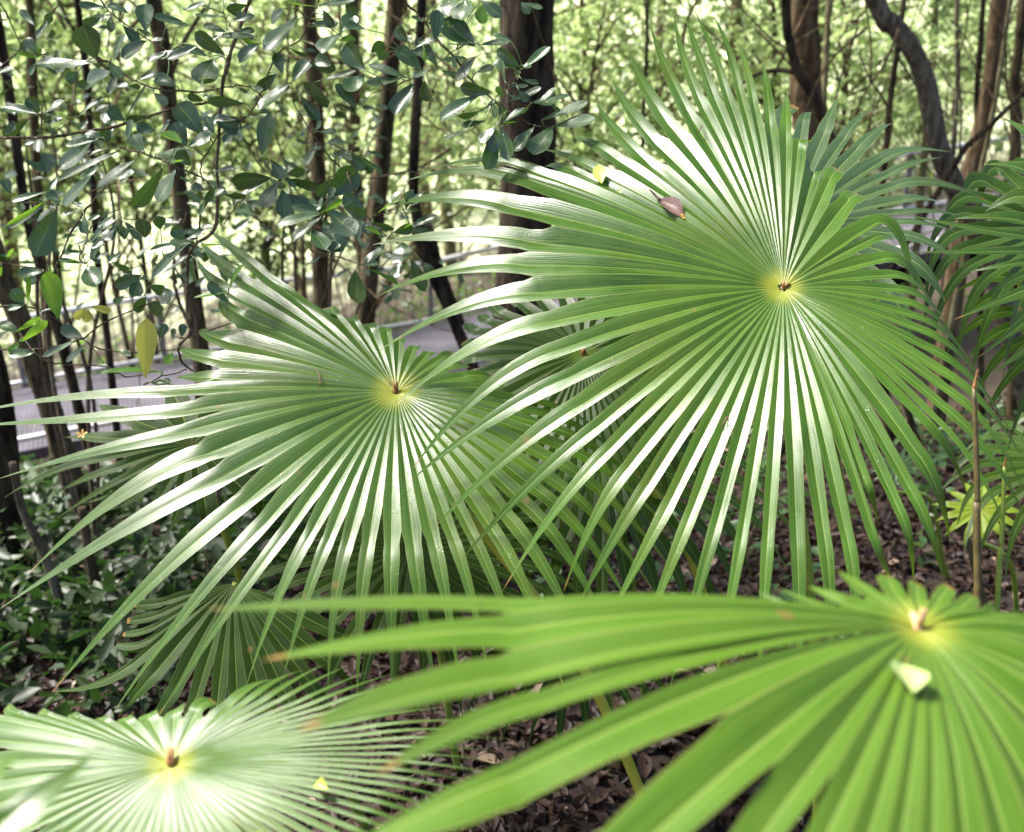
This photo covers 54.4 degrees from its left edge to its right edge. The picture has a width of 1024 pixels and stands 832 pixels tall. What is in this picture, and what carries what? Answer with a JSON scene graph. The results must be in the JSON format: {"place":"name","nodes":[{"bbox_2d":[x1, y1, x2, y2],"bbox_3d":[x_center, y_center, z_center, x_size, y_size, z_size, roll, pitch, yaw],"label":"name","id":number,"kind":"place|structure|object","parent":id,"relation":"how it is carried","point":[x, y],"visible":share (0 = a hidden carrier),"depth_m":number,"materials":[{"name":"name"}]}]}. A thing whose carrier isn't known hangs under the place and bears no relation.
{"place":"outdoors","nodes":[
{"label":"outdoors","id":0,"kind":"place"},
{"bbox_2d":[76,428,86,437],"bbox_3d":[-0.856,0.034,1.978,0.023,0.014,0.017,0,20,0],"label":"dried blossom","id":1,"kind":"object","parent":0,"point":[81,433],"visible":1,"depth_m":1.98,"materials":[{"name":"orange plant"}]},
{"bbox_2d":[12,204,988,462],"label":"boardwalk path","id":2,"kind":"structure","parent":0,"point":[430,338],"depth_m":13.54,"materials":[{"name":"grey wood"}]},
{"bbox_2d":[17,238,938,442],"bbox_3d":[0.732,-1.160,12.641,18.036,2.786,1.146,-5,21,-13],"label":"railing","id":3,"kind":"object","parent":2,"relation":"on","point":[36,436],"visible":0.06,"depth_m":11.45,"materials":[{"name":"metal"}]},
{"bbox_2d":[0,136,1023,386],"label":"railing","id":4,"kind":"object","parent":2,"relation":"on","point":[22,382],"visible":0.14,"depth_m":14.37,"materials":[{"name":"metal"}]},
{"bbox_2d":[0,0,1023,831],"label":"ground","id":5,"kind":"structure","parent":0,"point":[968,346],"depth_m":14.36,"materials":[{"name":"brown soil"}]},
{"bbox_2d":[0,663,11,685],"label":"forest tree","id":6,"kind":"object","parent":5,"relation":"on","point":[3,675],"visible":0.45,"depth_m":3.52,"materials":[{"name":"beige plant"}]},
{"bbox_2d":[0,346,23,566],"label":"forest tree","id":7,"kind":"object","parent":5,"relation":"on","point":[9,452],"visible":0.49,"depth_m":4.51,"materials":[{"name":"brown plant"}]},
{"bbox_2d":[0,149,25,302],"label":"distant tree","id":8,"kind":"object","parent":5,"relation":"on","point":[8,248],"visible":0.15,"depth_m":22.23,"materials":[{"name":"brown plant"}]},
{"bbox_2d":[25,0,58,477],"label":"forest tree","id":9,"kind":"object","parent":5,"relation":"on","point":[34,126],"visible":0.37,"depth_m":9.61,"materials":[{"name":"brown plant"}]},
{"bbox_2d":[8,461,75,648],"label":"forest tree","id":10,"kind":"object","parent":5,"relation":"on","point":[48,566],"visible":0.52,"depth_m":3.78,"materials":[{"name":"grey plant"}]},
{"bbox_2d":[0,236,95,534],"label":"forest tree","id":11,"kind":"object","parent":5,"relation":"on","point":[18,318],"visible":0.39,"depth_m":4.78,"materials":[{"name":"brown plant"}]},
{"bbox_2d":[0,747,95,831],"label":"fan palm","id":12,"kind":"object","parent":5,"relation":"on","point":[27,808],"visible":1,"depth_m":0.65,"materials":[{"name":"green plant"}]},
{"bbox_2d":[0,9,107,519],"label":"forest tree","id":13,"kind":"object","parent":5,"relation":"on","point":[56,325],"visible":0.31,"depth_m":4.95,"materials":[{"name":"brown plant"}]},
{"bbox_2d":[0,0,158,257],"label":"sapling","id":14,"kind":"object","parent":5,"relation":"on","point":[15,233],"visible":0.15,"depth_m":15.03,"materials":[{"name":"green plant"}]},
{"bbox_2d":[78,506,102,601],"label":"forest tree","id":15,"kind":"object","parent":5,"relation":"on","point":[92,568],"visible":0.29,"depth_m":4.02,"materials":[{"name":"brown plant"}]},
{"bbox_2d":[73,0,123,461],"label":"forest tree","id":16,"kind":"object","parent":5,"relation":"on","point":[112,384],"visible":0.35,"depth_m":6.35,"materials":[{"name":"brown plant"}]},
{"bbox_2d":[0,0,201,363],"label":"sapling","id":17,"kind":"object","parent":5,"relation":"on","point":[44,82],"visible":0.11,"depth_m":15.40,"materials":[{"name":"green plant"}]},
{"bbox_2d":[0,13,231,568],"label":"broadleaf shrub","id":18,"kind":"object","parent":5,"relation":"on","point":[69,473],"visible":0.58,"depth_m":4.00,"materials":[{"name":"green plant"}]},
{"bbox_2d":[0,0,283,366],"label":"sapling","id":19,"kind":"object","parent":5,"relation":"on","point":[22,27],"visible":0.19,"depth_m":15.51,"materials":[{"name":"green plant"}]},
{"bbox_2d":[7,384,296,786],"bbox_3d":[-0.906,0.611,2.710,0.716,1.378,0.443,0,20,0],"label":"fan palm","id":20,"kind":"object","parent":5,"relation":"on","point":[143,458],"visible":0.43,"depth_m":2.42,"materials":[{"name":"green plant"}]},
{"bbox_2d":[34,92,270,573],"bbox_3d":[-1.165,-0.137,3.753,0.949,2.064,0.729,19,27,41],"label":"broadleaf shrub","id":21,"kind":"object","parent":5,"relation":"on","point":[245,210],"visible":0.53,"depth_m":3.62,"materials":[{"name":"green plant"}]},
{"bbox_2d":[0,0,307,362],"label":"sapling","id":22,"kind":"object","parent":5,"relation":"on","point":[142,101],"visible":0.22,"depth_m":15.10,"materials":[{"name":"green plant"}]},
{"bbox_2d":[0,454,321,719],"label":"undergrowth","id":23,"kind":"object","parent":5,"relation":"on","point":[45,511],"visible":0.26,"depth_m":3.89,"materials":[{"name":"green plant"}]},
{"bbox_2d":[164,8,171,43],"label":"distant tree","id":24,"kind":"object","parent":5,"relation":"on","point":[167,12],"visible":0.01,"depth_m":25.69,"materials":[{"name":"green plant"}]},
{"bbox_2d":[146,0,211,397],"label":"forest tree","id":25,"kind":"object","parent":5,"relation":"on","point":[181,201],"visible":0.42,"depth_m":6.03,"materials":[{"name":"brown plant"}]},
{"bbox_2d":[57,581,371,831],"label":"fan palm","id":26,"kind":"object","parent":5,"relation":"on","point":[229,653],"visible":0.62,"depth_m":2.21,"materials":[{"name":"green plant"}]},
{"bbox_2d":[62,13,396,284],"bbox_3d":[-4.221,-3.231,15.772,4.469,6.154,4.645,-18,27,-40],"label":"sapling","id":27,"kind":"object","parent":5,"relation":"on","point":[205,148],"visible":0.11,"depth_m":15.31,"materials":[{"name":"green plant"}]},
{"bbox_2d":[46,0,446,299],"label":"sapling","id":28,"kind":"object","parent":5,"relation":"on","point":[302,277],"visible":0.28,"depth_m":12.34,"materials":[{"name":"green plant"}]},
{"bbox_2d":[0,665,505,831],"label":"fan palm","id":29,"kind":"object","parent":5,"relation":"on","point":[193,770],"visible":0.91,"depth_m":1.21,"materials":[{"name":"green plant"}]},
{"bbox_2d":[314,777,327,788],"bbox_3d":[-0.221,0.426,1.152,0.017,0.012,0.014,0,20,0],"label":"curled leaf","id":30,"kind":"object","parent":29,"relation":"on","point":[320,783],"visible":1,"depth_m":1.15,"materials":[{"name":"yellow plant"}]},
{"bbox_2d":[161,95,388,283],"bbox_3d":[-3.657,-2.843,16.248,3.420,4.980,3.099,-14,24,-33],"label":"sapling","id":31,"kind":"object","parent":5,"relation":"on","point":[263,251],"visible":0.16,"depth_m":15.60,"materials":[{"name":"green plant"}]},
{"bbox_2d":[0,0,595,385],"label":"broadleaf shrub","id":32,"kind":"object","parent":5,"relation":"on","point":[344,181],"visible":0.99,"depth_m":2.26,"materials":[{"name":"green plant"}]},
{"bbox_2d":[301,0,328,308],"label":"forest tree","id":33,"kind":"object","parent":5,"relation":"on","point":[320,277],"visible":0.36,"depth_m":9.17,"materials":[{"name":"brown plant"}]},
{"bbox_2d":[187,48,464,511],"bbox_3d":[-0.812,-0.461,4.559,1.333,2.300,1.317,0,20,0],"label":"broadleaf shrub","id":34,"kind":"object","parent":5,"relation":"on","point":[395,294],"visible":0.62,"depth_m":4.28,"materials":[{"name":"green plant"}]},
{"bbox_2d":[169,0,499,317],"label":"sapling","id":35,"kind":"object","parent":5,"relation":"on","point":[335,100],"visible":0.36,"depth_m":11.22,"materials":[{"name":"green plant"}]},
{"bbox_2d":[0,229,669,795],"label":"fan palm","id":36,"kind":"object","parent":5,"relation":"on","point":[350,437],"visible":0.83,"depth_m":1.96,"materials":[{"name":"green plant"}]},
{"bbox_2d":[348,0,365,274],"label":"forest tree","id":37,"kind":"object","parent":5,"relation":"on","point":[354,119],"visible":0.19,"depth_m":10.54,"materials":[{"name":"brown plant"}]},
{"bbox_2d":[359,1,362,46],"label":"distant tree","id":38,"kind":"object","parent":5,"relation":"on","point":[361,18],"visible":0.07,"depth_m":32.00,"materials":[{"name":"green plant"}]},
{"bbox_2d":[356,0,402,325],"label":"forest tree","id":39,"kind":"object","parent":5,"relation":"on","point":[383,147],"visible":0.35,"depth_m":6.97,"materials":[{"name":"brown plant"}]},
{"bbox_2d":[224,481,595,776],"bbox_3d":[-0.241,0.720,2.563,0.941,1.110,0.768,0,20,0],"label":"fan palm","id":40,"kind":"object","parent":5,"relation":"on","point":[481,583],"visible":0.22,"depth_m":2.39,"materials":[{"name":"green plant"}]},
{"bbox_2d":[329,0,499,301],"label":"sapling","id":41,"kind":"object","parent":5,"relation":"on","point":[437,51],"visible":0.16,"depth_m":16.22,"materials":[{"name":"green plant"}]},
{"bbox_2d":[401,0,432,221],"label":"distant tree","id":42,"kind":"object","parent":5,"relation":"on","point":[405,11],"visible":0.14,"depth_m":21.37,"materials":[{"name":"beige plant"}]},
{"bbox_2d":[407,0,438,276],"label":"distant tree","id":43,"kind":"object","parent":5,"relation":"on","point":[414,257],"visible":0.06,"depth_m":20.06,"materials":[{"name":"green plant"}]},
{"bbox_2d":[425,1,457,277],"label":"distant tree","id":44,"kind":"object","parent":5,"relation":"on","point":[450,246],"visible":0.25,"depth_m":19.81,"materials":[{"name":"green plant"}]},
{"bbox_2d":[408,0,478,381],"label":"forest tree","id":45,"kind":"object","parent":5,"relation":"on","point":[428,252],"visible":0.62,"depth_m":5.57,"materials":[{"name":"brown plant"}]},
{"bbox_2d":[20,180,993,470],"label":"undergrowth","id":46,"kind":"object","parent":5,"relation":"on","point":[394,320],"visible":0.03,"depth_m":18.12,"materials":[{"name":"green plant"}]},
{"bbox_2d":[0,0,1017,278],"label":"forest foliage","id":47,"kind":"object","parent":5,"relation":"on","point":[488,38],"visible":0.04,"depth_m":25.58,"materials":[{"name":"green plant"}]},
{"bbox_2d":[0,0,1023,454],"bbox_3d":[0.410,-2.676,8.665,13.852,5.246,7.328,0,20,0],"label":"foliage","id":48,"kind":"object","parent":5,"relation":"on","point":[432,90],"visible":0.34,"depth_m":6.96,"materials":[{"name":"green plant"}]},
{"bbox_2d":[0,393,1023,831],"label":"leaf litter","id":49,"kind":"object","parent":5,"relation":"on","point":[600,799],"visible":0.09,"depth_m":3.65,"materials":[{"name":"brown plant"}]},
{"bbox_2d":[491,0,556,363],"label":"forest tree","id":50,"kind":"object","parent":5,"relation":"on","point":[519,28],"visible":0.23,"depth_m":6.07,"materials":[{"name":"brown plant"}]},
{"bbox_2d":[389,0,764,219],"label":"sapling","id":51,"kind":"object","parent":5,"relation":"on","point":[567,146],"visible":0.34,"depth_m":10.41,"materials":[{"name":"green plant"}]},
{"bbox_2d":[459,583,696,766],"bbox_3d":[0.155,0.872,2.589,0.644,0.733,0.491,-9,22,-23],"label":"fan palm","id":52,"kind":"object","parent":5,"relation":"on","point":[623,691],"visible":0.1,"depth_m":2.45,"materials":[{"name":"green plant"}]},
{"bbox_2d":[138,385,1018,648],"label":"undergrowth","id":53,"kind":"object","parent":5,"relation":"on","point":[924,488],"visible":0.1,"depth_m":5.05,"materials":[{"name":"brown plant"}]},
{"bbox_2d":[425,0,733,300],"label":"sapling","id":54,"kind":"object","parent":5,"relation":"on","point":[625,82],"visible":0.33,"depth_m":11.84,"materials":[{"name":"green plant"}]},
{"bbox_2d":[579,0,590,131],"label":"forest tree","id":55,"kind":"object","parent":5,"relation":"on","point":[581,4],"visible":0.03,"depth_m":12.17,"materials":[{"name":"beige plant"}]},
{"bbox_2d":[461,297,727,667],"bbox_3d":[0.319,0.426,2.732,0.888,1.590,0.610,-15,25,-35],"label":"fan palm","id":56,"kind":"object","parent":5,"relation":"on","point":[510,350],"visible":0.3,"depth_m":2.39,"materials":[{"name":"green plant"}]},
{"bbox_2d":[212,571,1023,831],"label":"fan palm","id":57,"kind":"object","parent":5,"relation":"on","point":[941,749],"visible":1,"depth_m":0.72,"materials":[{"name":"green plant"}]},
{"bbox_2d":[891,661,929,692],"bbox_3d":[0.308,0.200,0.773,0.028,0.013,0.028,-15,25,-36],"label":"leaf scrap","id":58,"kind":"object","parent":57,"relation":"on","point":[914,679],"visible":1,"depth_m":0.77,"materials":[{"name":"beige plant"}]},
{"bbox_2d":[485,360,789,696],"bbox_3d":[0.256,0.504,2.862,1.088,1.255,1.056,0,20,0],"label":"fan palm","id":59,"kind":"object","parent":5,"relation":"on","point":[662,544],"visible":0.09,"depth_m":2.58,"materials":[{"name":"green plant"}]},
{"bbox_2d":[490,0,792,169],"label":"sapling","id":60,"kind":"object","parent":5,"relation":"on","point":[653,123],"visible":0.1,"depth_m":11.14,"materials":[{"name":"green plant"}]},
{"bbox_2d":[641,0,649,148],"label":"forest tree","id":61,"kind":"object","parent":5,"relation":"on","point":[646,59],"visible":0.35,"depth_m":6.57,"materials":[{"name":"brown plant"}]},
{"bbox_2d":[653,0,665,84],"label":"distant tree","id":62,"kind":"object","parent":5,"relation":"on","point":[657,33],"visible":0.12,"depth_m":25.28,"materials":[{"name":"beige plant"}]},
{"bbox_2d":[373,12,1023,816],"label":"fan palm","id":63,"kind":"object","parent":5,"relation":"on","point":[709,310],"visible":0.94,"depth_m":1.82,"materials":[{"name":"green plant"}]},
{"bbox_2d":[593,164,605,183],"bbox_3d":[0.180,-0.500,2.055,0.027,0.035,0.053,0,20,0],"label":"yellow leaf","id":64,"kind":"object","parent":63,"relation":"on","point":[599,172],"visible":1,"depth_m":2.05,"materials":[{"name":"yellow plant"}]},
{"bbox_2d":[649,189,685,218],"bbox_3d":[0.303,-0.419,1.966,0.086,0.052,0.031,16,25,37],"label":"dead leaf","id":65,"kind":"object","parent":63,"relation":"on","point":[672,204],"visible":1,"depth_m":1.97,"materials":[{"name":"plant"}]},
{"bbox_2d":[727,0,742,106],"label":"forest tree","id":66,"kind":"object","parent":5,"relation":"on","point":[739,3],"visible":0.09,"depth_m":11.10,"materials":[{"name":"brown plant"}]},
{"bbox_2d":[554,0,980,208],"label":"sapling","id":67,"kind":"object","parent":5,"relation":"on","point":[768,52],"visible":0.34,"depth_m":9.80,"materials":[{"name":"green plant"}]},
{"bbox_2d":[789,0,830,347],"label":"forest tree","id":68,"kind":"object","parent":5,"relation":"on","point":[808,47],"visible":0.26,"depth_m":7.61,"materials":[{"name":"beige plant"}]},
{"bbox_2d":[742,0,900,444],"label":"forest tree","id":69,"kind":"object","parent":5,"relation":"on","point":[796,70],"visible":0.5,"depth_m":6.05,"materials":[{"name":"brown plant"}]},
{"bbox_2d":[819,0,824,42],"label":"distant tree","id":70,"kind":"object","parent":5,"relation":"on","point":[821,2],"depth_m":19.21,"materials":[{"name":"green plant"}]},
{"bbox_2d":[822,0,832,111],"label":"forest tree","id":71,"kind":"object","parent":5,"relation":"on","point":[826,39],"visible":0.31,"depth_m":8.43,"materials":[{"name":"brown plant"}]},
{"bbox_2d":[661,0,1023,193],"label":"sapling","id":72,"kind":"object","parent":5,"relation":"on","point":[862,82],"visible":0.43,"depth_m":9.97,"materials":[{"name":"green plant"}]},
{"bbox_2d":[854,10,869,54],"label":"distant tree","id":73,"kind":"object","parent":5,"relation":"on","point":[857,43],"visible":0.12,"depth_m":26.30,"materials":[{"name":"green plant"}]},
{"bbox_2d":[827,85,921,180],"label":"sapling","id":74,"kind":"object","parent":5,"relation":"on","point":[874,125],"visible":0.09,"depth_m":16.01,"materials":[{"name":"green plant"}]},
{"bbox_2d":[775,98,985,633],"bbox_3d":[0.726,0.272,2.627,0.794,2.102,0.692,4,20,12],"label":"fan palm","id":75,"kind":"object","parent":5,"relation":"on","point":[821,155],"visible":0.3,"depth_m":2.30,"materials":[{"name":"green plant"}]},
{"bbox_2d":[854,1,906,438],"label":"forest tree","id":76,"kind":"object","parent":5,"relation":"on","point":[892,83],"visible":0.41,"depth_m":7.13,"materials":[{"name":"brown plant"}]},
{"bbox_2d":[780,89,1023,459],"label":"forest tree","id":77,"kind":"object","parent":5,"relation":"on","point":[965,147],"visible":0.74,"depth_m":5.83,"materials":[{"name":"brown plant"}]},
{"bbox_2d":[869,448,950,579],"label":"fan palm","id":78,"kind":"object","parent":5,"relation":"on","point":[907,462],"visible":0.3,"depth_m":4.15,"materials":[{"name":"green plant"}]},
{"bbox_2d":[903,0,939,340],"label":"forest tree","id":79,"kind":"object","parent":5,"relation":"on","point":[916,246],"visible":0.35,"depth_m":10.72,"materials":[{"name":"brown plant"}]},
{"bbox_2d":[877,90,973,205],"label":"sapling","id":80,"kind":"object","parent":5,"relation":"on","point":[919,130],"visible":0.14,"depth_m":16.83,"materials":[{"name":"green plant"}]},
{"bbox_2d":[895,383,987,606],"bbox_3d":[1.753,0.414,3.981,0.599,1.176,0.049,0,20,0],"label":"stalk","id":81,"kind":"object","parent":5,"relation":"on","point":[961,528],"visible":0.24,"depth_m":3.97,"materials":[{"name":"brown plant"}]},
{"bbox_2d":[865,0,1023,425],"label":"forest tree","id":82,"kind":"object","parent":5,"relation":"on","point":[888,21],"visible":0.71,"depth_m":5.89,"materials":[{"name":"grey plant"}]},
{"bbox_2d":[939,0,959,299],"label":"forest tree","id":83,"kind":"object","parent":5,"relation":"on","point":[955,110],"visible":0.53,"depth_m":9.54,"materials":[{"name":"brown plant"}]},
{"bbox_2d":[877,0,1023,206],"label":"sapling","id":84,"kind":"object","parent":5,"relation":"on","point":[969,101],"visible":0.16,"depth_m":16.15,"materials":[{"name":"green plant"}]},
{"bbox_2d":[896,117,1023,440],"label":"fan palm","id":85,"kind":"object","parent":5,"relation":"on","point":[1016,195],"visible":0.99,"depth_m":2.06,"materials":[{"name":"green plant"}]},
{"bbox_2d":[903,0,1023,293],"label":"sapling","id":86,"kind":"object","parent":5,"relation":"on","point":[970,78],"visible":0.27,"depth_m":11.11,"materials":[{"name":"green plant"}]},
{"bbox_2d":[921,0,1007,435],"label":"forest tree","id":87,"kind":"object","parent":5,"relation":"on","point":[994,37],"visible":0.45,"depth_m":6.72,"materials":[{"name":"beige plant"}]},
{"bbox_2d":[925,0,1012,436],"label":"forest tree","id":88,"kind":"object","parent":5,"relation":"on","point":[981,167],"visible":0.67,"depth_m":6.38,"materials":[{"name":"brown plant"}]},
{"bbox_2d":[922,157,1023,389],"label":"fan palm","id":89,"kind":"object","parent":5,"relation":"on","point":[982,180],"visible":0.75,"depth_m":2.46,"materials":[{"name":"green plant"}]},
{"bbox_2d":[931,483,1021,612],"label":"fan palm","id":90,"kind":"object","parent":5,"relation":"on","point":[988,510],"visible":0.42,"depth_m":3.31,"materials":[{"name":"green plant"}]},
{"bbox_2d":[971,370,981,609],"bbox_3d":[0.737,0.808,1.546,0.014,1.686,0.509,-3,20,-9],"label":"palm stalk","id":91,"kind":"object","parent":5,"relation":"on","point":[977,574],"visible":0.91,"depth_m":1.51,"materials":[{"name":"brown plant"}]},
{"bbox_2d":[974,0,985,415],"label":"forest tree","id":92,"kind":"object","parent":5,"relation":"on","point":[979,57],"visible":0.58,"depth_m":7.40,"materials":[{"name":"brown plant"}]},
{"bbox_2d":[943,413,1023,588],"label":"fan palm","id":93,"kind":"object","parent":5,"relation":"on","point":[1016,459],"visible":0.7,"depth_m":2.89,"materials":[{"name":"green plant"}]},
{"bbox_2d":[947,271,1023,452],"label":"fan palm","id":94,"kind":"object","parent":5,"relation":"on","point":[1016,368],"visible":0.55,"depth_m":2.52,"materials":[{"name":"green plant"}]},
{"bbox_2d":[994,453,1007,611],"bbox_3d":[0.977,0.798,2.041,0.015,1.397,0.408,1,20,3],"label":"palm stalk","id":95,"kind":"object","parent":5,"relation":"on","point":[998,584],"visible":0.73,"depth_m":2.01,"materials":[{"name":"green plant"}]},
{"bbox_2d":[1005,0,1023,421],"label":"forest tree","id":96,"kind":"object","parent":5,"relation":"on","point":[1016,143],"visible":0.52,"depth_m":7.02,"materials":[{"name":"brown plant"}]}
]}

